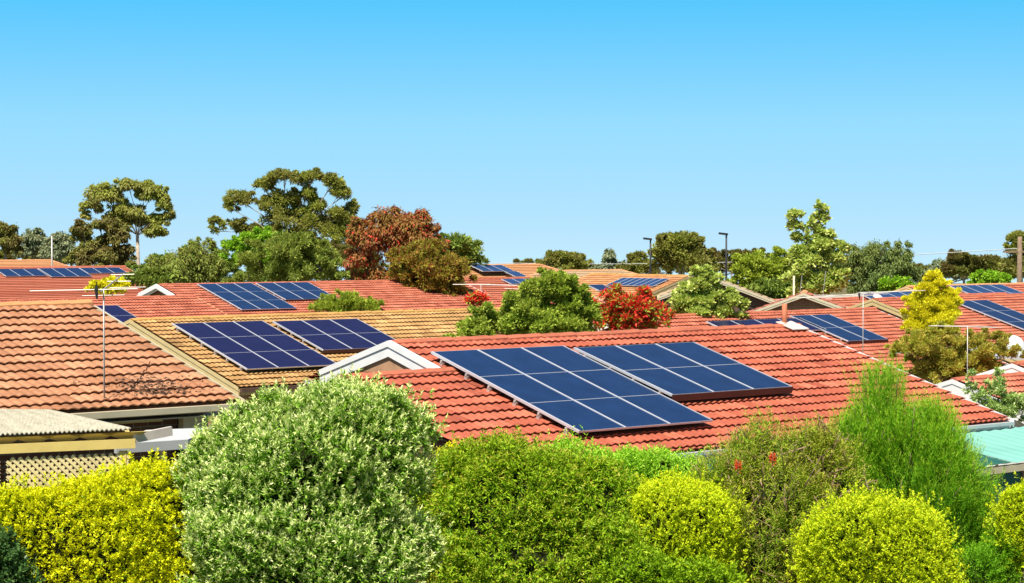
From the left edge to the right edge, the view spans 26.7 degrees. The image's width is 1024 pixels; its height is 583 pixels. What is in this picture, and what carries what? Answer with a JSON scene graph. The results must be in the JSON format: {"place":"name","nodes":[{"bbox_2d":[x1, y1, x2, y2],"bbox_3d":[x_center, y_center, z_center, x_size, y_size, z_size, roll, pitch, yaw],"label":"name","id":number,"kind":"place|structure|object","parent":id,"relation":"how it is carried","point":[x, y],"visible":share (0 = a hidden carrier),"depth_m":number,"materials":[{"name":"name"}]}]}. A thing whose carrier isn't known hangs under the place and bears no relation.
{"place":"outdoors","nodes":[
{"label":"outdoors","id":0,"kind":"place"},
{"bbox_2d":[0,0,1023,282],"label":"sky","id":1,"kind":"structure","parent":0,"point":[523,128],"materials":[{"name":"blue"}]},
{"bbox_2d":[789,289,924,352],"bbox_3d":[8.332,0.745,52.065,3.263,1.594,0.471,0,2,8],"label":"tv antenna","id":2,"kind":"object","parent":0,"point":[825,296],"visible":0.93,"depth_m":52.01,"materials":[{"name":"metal"}]},
{"bbox_2d":[798,283,1020,582],"bbox_3d":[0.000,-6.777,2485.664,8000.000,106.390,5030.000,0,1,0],"label":"ground","id":3,"kind":"structure","parent":0,"point":[843,291],"depth_m":244.47,"materials":[{"name":"green plant"}]},
{"bbox_2d":[0,220,24,259],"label":"gum tree","id":4,"kind":"object","parent":3,"relation":"on","point":[11,240],"visible":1,"depth_m":179.59,"materials":[{"name":"green plant"}]},
{"bbox_2d":[0,522,45,582],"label":"dark shrub","id":5,"kind":"object","parent":3,"relation":"on","point":[14,563],"visible":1,"depth_m":23.60,"materials":[{"name":"green plant"}]},
{"bbox_2d":[12,227,47,258],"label":"gum tree","id":6,"kind":"object","parent":3,"relation":"on","point":[33,243],"visible":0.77,"depth_m":189.53,"materials":[{"name":"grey plant"}]},
{"bbox_2d":[0,259,67,266],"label":"brick house","id":7,"kind":"structure","parent":3,"relation":"on","point":[29,262],"depth_m":165.14,"materials":[{"name":"orange tile"}]},
{"bbox_2d":[0,249,76,265],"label":"hedge tree","id":8,"kind":"object","parent":3,"relation":"on","point":[10,257],"visible":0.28,"depth_m":199.19,"materials":[{"name":"green plant"}]},
{"bbox_2d":[37,231,77,262],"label":"gum tree","id":9,"kind":"object","parent":3,"relation":"on","point":[63,245],"visible":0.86,"depth_m":184.39,"materials":[{"name":"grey plant"}]},
{"bbox_2d":[0,265,144,298],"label":"brick house","id":10,"kind":"structure","parent":3,"relation":"on","point":[19,287],"depth_m":137.19,"materials":[{"name":"red tile"}]},
{"bbox_2d":[0,269,47,276],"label":"solar array","id":11,"kind":"object","parent":10,"relation":"on","point":[18,272],"visible":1,"depth_m":138.29,"materials":[{"name":"blue glass"}]},
{"bbox_2d":[38,268,91,276],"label":"solar array","id":12,"kind":"object","parent":10,"relation":"on","point":[64,272],"visible":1,"depth_m":140.24,"materials":[{"name":"blue glass"}]},
{"bbox_2d":[80,267,126,273],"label":"solar array","id":13,"kind":"object","parent":10,"relation":"on","point":[105,270],"visible":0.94,"depth_m":142.43,"materials":[{"name":"blue glass"}]},
{"bbox_2d":[0,408,172,488],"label":"pergola","id":14,"kind":"object","parent":3,"relation":"on","point":[35,422],"visible":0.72,"depth_m":25.63,"materials":[{"name":"yellow paint"}]},
{"bbox_2d":[62,216,136,268],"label":"gum tree","id":15,"kind":"object","parent":3,"relation":"on","point":[89,250],"visible":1,"depth_m":154.57,"materials":[{"name":"green plant"}]},
{"bbox_2d":[0,446,211,582],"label":"golden hedge","id":16,"kind":"object","parent":3,"relation":"on","point":[114,524],"visible":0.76,"depth_m":24.59,"materials":[{"name":"yellow plant"}]},
{"bbox_2d":[84,275,130,296],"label":"yellow shrub","id":17,"kind":"object","parent":3,"relation":"on","point":[103,283],"visible":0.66,"depth_m":94.87,"materials":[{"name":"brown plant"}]},
{"bbox_2d":[0,295,226,317],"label":"brick house","id":18,"kind":"structure","parent":3,"relation":"on","point":[148,306],"depth_m":83.99,"materials":[{"name":"red tile"}]},
{"bbox_2d":[96,305,136,322],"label":"solar array","id":19,"kind":"object","parent":18,"relation":"on","point":[119,313],"visible":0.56,"depth_m":81.82,"materials":[{"name":"blue glass"}]},
{"bbox_2d":[0,299,245,488],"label":"brick house","id":20,"kind":"structure","parent":3,"relation":"on","point":[51,352],"depth_m":31.23,"materials":[{"name":"tile"}]},
{"bbox_2d":[33,273,137,400],"bbox_3d":[-5.703,0.727,30.409,1.244,1.938,1.777,1,2,34],"label":"tv antenna","id":21,"kind":"object","parent":20,"relation":"on","point":[96,289],"visible":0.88,"depth_m":30.02,"materials":[{"name":"metal"}]},
{"bbox_2d":[73,373,207,396],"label":"leaf litter","id":22,"kind":"object","parent":20,"relation":"on","point":[148,390],"visible":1,"depth_m":30.98,"materials":[{"name":"brown plant"}]},
{"bbox_2d":[114,428,211,462],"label":"patio roof","id":23,"kind":"structure","parent":20,"relation":"attached to","point":[177,439],"depth_m":27.47,"materials":[{"name":"metal"}]},
{"bbox_2d":[78,177,176,264],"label":"gum tree","id":24,"kind":"object","parent":3,"relation":"on","point":[125,210],"visible":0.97,"depth_m":164.63,"materials":[{"name":"green plant"}]},
{"bbox_2d":[123,265,188,289],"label":"tree","id":25,"kind":"object","parent":3,"relation":"on","point":[147,277],"visible":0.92,"depth_m":104.65,"materials":[{"name":"green plant"}]},
{"bbox_2d":[144,236,229,282],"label":"pepper tree","id":26,"kind":"object","parent":3,"relation":"on","point":[195,262],"visible":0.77,"depth_m":119.62,"materials":[{"name":"green plant"}]},
{"bbox_2d":[125,244,320,282],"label":"hedge tree","id":27,"kind":"object","parent":3,"relation":"on","point":[233,267],"visible":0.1,"depth_m":149.49,"materials":[{"name":"green plant"}]},
{"bbox_2d":[218,224,279,281],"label":"lime tree","id":28,"kind":"object","parent":3,"relation":"on","point":[234,243],"visible":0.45,"depth_m":129.67,"materials":[{"name":"green plant"}]},
{"bbox_2d":[206,167,360,244],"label":"gum tree","id":29,"kind":"object","parent":3,"relation":"on","point":[334,222],"visible":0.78,"depth_m":149.44,"materials":[{"name":"green plant"}]},
{"bbox_2d":[222,229,350,282],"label":"wattle tree","id":30,"kind":"object","parent":3,"relation":"on","point":[305,256],"visible":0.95,"depth_m":117.45,"materials":[{"name":"green plant"}]},
{"bbox_2d":[160,362,453,582],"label":"silver bush","id":31,"kind":"object","parent":3,"relation":"on","point":[305,484],"visible":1,"depth_m":24.05,"materials":[{"name":"green plant"}]},
{"bbox_2d":[136,280,490,314],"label":"brick house","id":32,"kind":"structure","parent":3,"relation":"on","point":[379,289],"depth_m":101.51,"materials":[{"name":"red tile"}]},
{"bbox_2d":[197,283,296,309],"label":"solar array","id":33,"kind":"object","parent":32,"relation":"on","point":[245,296],"visible":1,"depth_m":97.55,"materials":[{"name":"blue glass"}]},
{"bbox_2d":[255,282,338,300],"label":"solar array","id":34,"kind":"object","parent":32,"relation":"on","point":[297,291],"visible":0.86,"depth_m":100.03,"materials":[{"name":"blue glass"}]},
{"bbox_2d":[123,307,551,450],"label":"brick house","id":35,"kind":"structure","parent":3,"relation":"on","point":[394,324],"depth_m":59.06,"materials":[{"name":"tile"}]},
{"bbox_2d":[172,320,335,370],"bbox_3d":[-6.982,1.490,58.488,3.040,0.162,3.750,-1,19,-41],"label":"solar array","id":36,"kind":"object","parent":35,"relation":"on","point":[252,345],"visible":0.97,"depth_m":58.37,"materials":[{"name":"blue glass"}]},
{"bbox_2d":[272,318,395,353],"bbox_3d":[-4.861,1.268,61.049,3.040,0.157,2.522,-1,19,-41],"label":"solar array","id":37,"kind":"object","parent":35,"relation":"on","point":[339,335],"visible":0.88,"depth_m":60.90,"materials":[{"name":"blue glass"}]},
{"bbox_2d":[306,289,384,311],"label":"lime shrub","id":38,"kind":"object","parent":3,"relation":"on","point":[350,301],"visible":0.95,"depth_m":73.74,"materials":[{"name":"green plant"}]},
{"bbox_2d":[316,240,389,280],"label":"hedge tree","id":39,"kind":"object","parent":3,"relation":"on","point":[340,247],"visible":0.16,"depth_m":159.12,"materials":[{"name":"green plant"}]},
{"bbox_2d":[341,204,450,280],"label":"flowering gum","id":40,"kind":"object","parent":3,"relation":"on","point":[396,227],"visible":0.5,"depth_m":111.47,"materials":[{"name":"red plant"}]},
{"bbox_2d":[384,236,478,296],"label":"flowering gum","id":41,"kind":"object","parent":3,"relation":"on","point":[427,264],"visible":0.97,"depth_m":105.37,"materials":[{"name":"orange plant"}]},
{"bbox_2d":[438,231,489,265],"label":"domed tree","id":42,"kind":"object","parent":3,"relation":"on","point":[463,245],"visible":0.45,"depth_m":149.32,"materials":[{"name":"green plant"}]},
{"bbox_2d":[342,295,604,322],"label":"brick house","id":43,"kind":"structure","parent":3,"relation":"on","point":[417,303],"depth_m":85.46,"materials":[{"name":"red tile"}]},
{"bbox_2d":[462,289,492,306],"bbox_3d":[-0.770,2.304,48.059,0.709,4.717,0.484,0,1,0],"label":"flowering shrub","id":44,"kind":"object","parent":3,"relation":"on","point":[477,298],"visible":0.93,"depth_m":47.95,"materials":[{"name":"red plant"}]},
{"bbox_2d":[464,277,536,295],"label":"brick house","id":45,"kind":"structure","parent":3,"relation":"on","point":[496,288],"depth_m":117.72,"materials":[{"name":"red tile"}]},
{"bbox_2d":[501,278,529,283],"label":"solar array","id":46,"kind":"object","parent":45,"relation":"on","point":[513,281],"visible":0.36,"depth_m":118.99,"materials":[{"name":"blue glass"}]},
{"bbox_2d":[463,263,559,277],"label":"brick house","id":47,"kind":"structure","parent":3,"relation":"on","point":[526,269],"depth_m":151.61,"materials":[{"name":"orange tile"}]},
{"bbox_2d":[470,265,513,271],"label":"solar array","id":48,"kind":"object","parent":47,"relation":"on","point":[490,268],"visible":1,"depth_m":149.31,"materials":[{"name":"blue glass"}]},
{"bbox_2d":[442,266,606,336],"bbox_3d":[0.262,2.046,47.110,3.421,5.218,1.982,1,2,20],"label":"garden shrub","id":49,"kind":"object","parent":3,"relation":"on","point":[528,307],"visible":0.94,"depth_m":46.73,"materials":[{"name":"green plant"}]},
{"bbox_2d":[513,258,541,263],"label":"gum tree","id":50,"kind":"object","parent":3,"relation":"on","point":[518,261],"visible":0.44,"depth_m":189.66,"materials":[{"name":"green plant"}]},
{"bbox_2d":[403,424,669,582],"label":"green bush","id":51,"kind":"object","parent":3,"relation":"on","point":[515,510],"visible":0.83,"depth_m":26.70,"materials":[{"name":"green plant"}]},
{"bbox_2d":[536,249,593,269],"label":"gum tree","id":52,"kind":"object","parent":3,"relation":"on","point":[563,260],"visible":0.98,"depth_m":169.20,"materials":[{"name":"green plant"}]},
{"bbox_2d":[525,426,628,473],"bbox_3d":[0.664,3.014,29.562,2.012,2.458,1.094,0,1,0],"label":"bright shrub","id":53,"kind":"object","parent":3,"relation":"on","point":[599,452],"visible":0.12,"depth_m":29.48,"materials":[{"name":"green plant"}]},
{"bbox_2d":[525,269,636,277],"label":"brick house","id":54,"kind":"structure","parent":3,"relation":"on","point":[581,273],"depth_m":142.41,"materials":[{"name":"beige tile"}]},
{"bbox_2d":[587,248,625,269],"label":"gum tree","id":55,"kind":"object","parent":3,"relation":"on","point":[609,260],"visible":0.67,"depth_m":169.53,"materials":[{"name":"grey plant"}]},
{"bbox_2d":[590,282,676,330],"bbox_3d":[2.650,2.225,49.089,2.202,4.903,1.364,0,1,0],"label":"flowering shrub","id":56,"kind":"object","parent":3,"relation":"on","point":[623,309],"visible":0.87,"depth_m":48.82,"materials":[{"name":"red plant"}]},
{"bbox_2d":[615,249,654,273],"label":"gum tree","id":57,"kind":"object","parent":3,"relation":"on","point":[633,260],"visible":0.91,"depth_m":164.48,"materials":[{"name":"green plant"}]},
{"bbox_2d":[578,273,692,308],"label":"brick house","id":58,"kind":"structure","parent":3,"relation":"on","point":[605,279],"depth_m":113.85,"materials":[{"name":"orange tile"}]},
{"bbox_2d":[589,284,611,291],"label":"solar array","id":59,"kind":"object","parent":58,"relation":"on","point":[598,287],"visible":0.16,"depth_m":98.03,"materials":[{"name":"blue glass"}]},
{"bbox_2d":[607,278,668,286],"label":"solar array","id":60,"kind":"object","parent":58,"relation":"on","point":[650,282],"visible":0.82,"depth_m":113.23,"materials":[{"name":"blue glass"}]},
{"bbox_2d":[608,440,710,504],"bbox_3d":[2.049,3.125,29.878,1.787,2.221,1.311,0,1,0],"label":"bright shrub","id":61,"kind":"object","parent":3,"relation":"on","point":[648,463],"visible":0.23,"depth_m":29.67,"materials":[{"name":"green plant"}]},
{"bbox_2d":[305,304,1014,582],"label":"brick house","id":62,"kind":"structure","parent":3,"relation":"on","point":[805,363],"depth_m":37.12,"materials":[{"name":"red tile"}]},
{"bbox_2d":[431,345,712,434],"bbox_3d":[0.954,1.617,35.467,3.040,0.162,3.750,-1,19,-41],"label":"solar array","id":63,"kind":"object","parent":62,"relation":"on","point":[568,388],"visible":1,"depth_m":35.31,"materials":[{"name":"blue glass"}]},
{"bbox_2d":[574,342,792,400],"bbox_3d":[3.001,1.408,37.813,3.070,0.182,2.522,-1,18,-41],"label":"solar array","id":64,"kind":"object","parent":62,"relation":"on","point":[684,371],"visible":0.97,"depth_m":37.63,"materials":[{"name":"blue glass"}]},
{"bbox_2d":[689,426,1023,506],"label":"verandah","id":65,"kind":"object","parent":62,"relation":"attached to","point":[1005,444],"visible":0.2,"depth_m":36.84,"materials":[{"name":"teal metal"}]},
{"bbox_2d":[589,536,759,582],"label":"shrub","id":66,"kind":"object","parent":3,"relation":"on","point":[638,566],"visible":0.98,"depth_m":26.14,"materials":[{"name":"green plant"}]},
{"bbox_2d":[646,230,718,274],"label":"gum tree","id":67,"kind":"object","parent":3,"relation":"on","point":[679,249],"visible":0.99,"depth_m":154.36,"materials":[{"name":"green plant"}]},
{"bbox_2d":[622,465,756,582],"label":"golden hedge","id":68,"kind":"object","parent":3,"relation":"on","point":[694,526],"visible":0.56,"depth_m":26.73,"materials":[{"name":"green plant"}]},
{"bbox_2d":[556,257,824,275],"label":"hedge tree","id":69,"kind":"object","parent":3,"relation":"on","point":[720,265],"visible":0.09,"depth_m":194.31,"materials":[{"name":"green plant"}]},
{"bbox_2d":[667,264,751,319],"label":"leafy bush","id":70,"kind":"object","parent":3,"relation":"on","point":[689,295],"visible":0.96,"depth_m":69.78,"materials":[{"name":"green plant"}]},
{"bbox_2d":[657,280,775,311],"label":"brick house","id":71,"kind":"structure","parent":3,"relation":"on","point":[758,299],"depth_m":92.25,"materials":[{"name":"beige tile"}]},
{"bbox_2d":[719,232,727,279],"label":"street lamp","id":72,"kind":"object","parent":3,"relation":"on","point":[725,234],"visible":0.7,"depth_m":141.95,"materials":[{"name":"metal"}]},
{"bbox_2d":[710,247,771,275],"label":"gum tree","id":73,"kind":"object","parent":3,"relation":"on","point":[720,255],"visible":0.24,"depth_m":184.53,"materials":[{"name":"green plant"}]},
{"bbox_2d":[725,245,799,294],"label":"leafy tree","id":74,"kind":"object","parent":3,"relation":"on","point":[756,264],"visible":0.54,"depth_m":124.33,"materials":[{"name":"green plant"}]},
{"bbox_2d":[744,276,791,298],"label":"leafy tree","id":75,"kind":"object","parent":3,"relation":"on","point":[765,286],"visible":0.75,"depth_m":111.56,"materials":[{"name":"green plant"}]},
{"bbox_2d":[683,403,881,582],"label":"bottlebrush","id":76,"kind":"object","parent":3,"relation":"on","point":[815,466],"visible":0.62,"depth_m":27.54,"materials":[{"name":"green plant"}]},
{"bbox_2d":[749,290,846,310],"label":"brick house","id":77,"kind":"structure","parent":3,"relation":"on","point":[798,302],"depth_m":82.33,"materials":[{"name":"beige wood"}]},
{"bbox_2d":[591,307,1007,382],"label":"brick house","id":78,"kind":"structure","parent":3,"relation":"on","point":[875,320],"depth_m":71.30,"materials":[{"name":"red tile"}]},
{"bbox_2d":[706,318,826,330],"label":"solar array","id":79,"kind":"object","parent":78,"relation":"on","point":[750,322],"visible":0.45,"depth_m":69.59,"materials":[{"name":"blue glass"}]},
{"bbox_2d":[789,314,888,343],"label":"solar array","id":80,"kind":"object","parent":78,"relation":"on","point":[844,330],"visible":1,"depth_m":70.88,"materials":[{"name":"blue glass"}]},
{"bbox_2d":[777,199,852,296],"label":"poplar tree","id":81,"kind":"object","parent":3,"relation":"on","point":[815,249],"visible":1,"depth_m":91.77,"materials":[{"name":"green plant"}]},
{"bbox_2d":[781,479,969,582],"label":"golden hedge","id":82,"kind":"object","parent":3,"relation":"on","point":[859,537],"visible":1,"depth_m":25.90,"materials":[{"name":"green plant"}]},
{"bbox_2d":[836,238,923,294],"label":"willow tree","id":83,"kind":"object","parent":3,"relation":"on","point":[863,264],"visible":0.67,"depth_m":124.31,"materials":[{"name":"green plant"}]},
{"bbox_2d":[763,292,1006,307],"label":"brick house","id":84,"kind":"structure","parent":3,"relation":"on","point":[849,301],"depth_m":96.50,"materials":[{"name":"red tile"}]},
{"bbox_2d":[857,291,912,299],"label":"solar array","id":85,"kind":"object","parent":84,"relation":"on","point":[894,294],"visible":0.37,"depth_m":98.75,"materials":[{"name":"blue glass"}]},
{"bbox_2d":[877,275,918,291],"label":"hedge tree","id":86,"kind":"object","parent":3,"relation":"on","point":[887,283],"visible":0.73,"depth_m":111.69,"materials":[{"name":"green plant"}]},
{"bbox_2d":[810,351,1011,558],"bbox_3d":[5.195,2.592,28.448,3.104,3.620,1.786,0,1,0],"label":"melaleuca","id":87,"kind":"object","parent":3,"relation":"on","point":[924,449],"visible":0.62,"depth_m":28.23,"materials":[{"name":"green plant"}]},
{"bbox_2d":[823,262,1023,282],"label":"hedge tree","id":88,"kind":"object","parent":3,"relation":"on","point":[925,267],"visible":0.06,"depth_m":194.03,"materials":[{"name":"green plant"}]},
{"bbox_2d":[899,268,964,383],"bbox_3d":[12.055,1.995,62.045,1.804,5.386,1.350,1,2,22],"label":"golden conifer","id":89,"kind":"object","parent":3,"relation":"on","point":[936,300],"visible":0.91,"depth_m":61.78,"materials":[{"name":"yellow plant"}]},
{"bbox_2d":[848,293,1023,363],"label":"brick house","id":90,"kind":"structure","parent":3,"relation":"on","point":[969,318],"depth_m":85.17,"materials":[{"name":"red tile"}]},
{"bbox_2d":[959,300,1023,329],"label":"solar array","id":91,"kind":"object","parent":90,"relation":"on","point":[1009,316],"visible":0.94,"depth_m":86.67,"materials":[{"name":"blue glass"}]},
{"bbox_2d":[921,257,960,277],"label":"gum tree","id":92,"kind":"object","parent":3,"relation":"on","point":[935,264],"visible":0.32,"depth_m":184.80,"materials":[{"name":"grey plant"}]},
{"bbox_2d":[883,320,1023,383],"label":"olive shrub","id":93,"kind":"object","parent":3,"relation":"on","point":[944,350],"visible":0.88,"depth_m":53.74,"materials":[{"name":"brown plant"}]},
{"bbox_2d":[894,282,1023,293],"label":"brick house","id":94,"kind":"structure","parent":3,"relation":"on","point":[1018,286],"depth_m":106.72,"materials":[{"name":"red tile"}]},
{"bbox_2d":[951,284,1022,293],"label":"solar array","id":95,"kind":"object","parent":94,"relation":"on","point":[995,288],"visible":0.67,"depth_m":105.23,"materials":[{"name":"blue glass"}]},
{"bbox_2d":[937,248,1002,283],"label":"gum tree","id":96,"kind":"object","parent":3,"relation":"on","point":[960,262],"visible":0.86,"depth_m":169.48,"materials":[{"name":"green plant"}]},
{"bbox_2d":[935,372,1023,466],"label":"brick house","id":97,"kind":"structure","parent":3,"relation":"on","point":[1014,382],"depth_m":47.65,"materials":[{"name":"red tile"}]},
{"bbox_2d":[931,325,1001,374],"bbox_3d":[10.525,1.500,50.056,1.701,1.427,0.022,0,1,0],"label":"tv antenna","id":98,"kind":"object","parent":97,"relation":"on","point":[967,335],"visible":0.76,"depth_m":50.03,"materials":[{"name":"silver metal"}]},
{"bbox_2d":[953,510,1023,582],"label":"shrub","id":99,"kind":"object","parent":3,"relation":"on","point":[984,566],"visible":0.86,"depth_m":27.21,"materials":[{"name":"green plant"}]},
{"bbox_2d":[965,268,1013,283],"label":"lime tree","id":100,"kind":"object","parent":3,"relation":"on","point":[991,276],"visible":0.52,"depth_m":139.71,"materials":[{"name":"green plant"}]},
{"bbox_2d":[962,366,1023,465],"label":"leafy bush","id":101,"kind":"object","parent":3,"relation":"on","point":[1011,404],"visible":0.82,"depth_m":43.02,"materials":[{"name":"green plant"}]},
{"bbox_2d":[970,361,1023,375],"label":"brick house","id":102,"kind":"structure","parent":3,"relation":"on","point":[1016,366],"depth_m":52.10,"materials":[{"name":"white tile"}]},
{"bbox_2d":[889,345,1023,359],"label":"flat roof","id":103,"kind":"structure","parent":102,"relation":"on","point":[1019,352],"depth_m":59.19,"materials":[{"name":"metal"}]},
{"bbox_2d":[1008,335,1023,345],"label":"skylight","id":104,"kind":"object","parent":103,"relation":"on","point":[1015,340],"visible":0.41,"depth_m":61.78,"materials":[{"name":"white plastic"}]},
{"bbox_2d":[982,471,1023,582],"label":"golden hedge","id":105,"kind":"object","parent":3,"relation":"on","point":[1008,510],"visible":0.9,"depth_m":27.32,"materials":[{"name":"yellow plant"}]},
{"bbox_2d":[996,230,1023,281],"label":"gum tree","id":106,"kind":"object","parent":3,"relation":"on","point":[1008,264],"visible":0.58,"depth_m":149.66,"materials":[{"name":"green plant"}]},
{"bbox_2d":[1003,237,1023,282],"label":"power pole","id":107,"kind":"object","parent":3,"relation":"on","point":[1019,251],"visible":0.51,"depth_m":129.88,"materials":[{"name":"brown wood"}]},
{"bbox_2d":[489,248,1016,263],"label":"power line","id":108,"kind":"object","parent":107,"relation":"attached to","point":[914,254],"visible":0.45,"depth_m":136.06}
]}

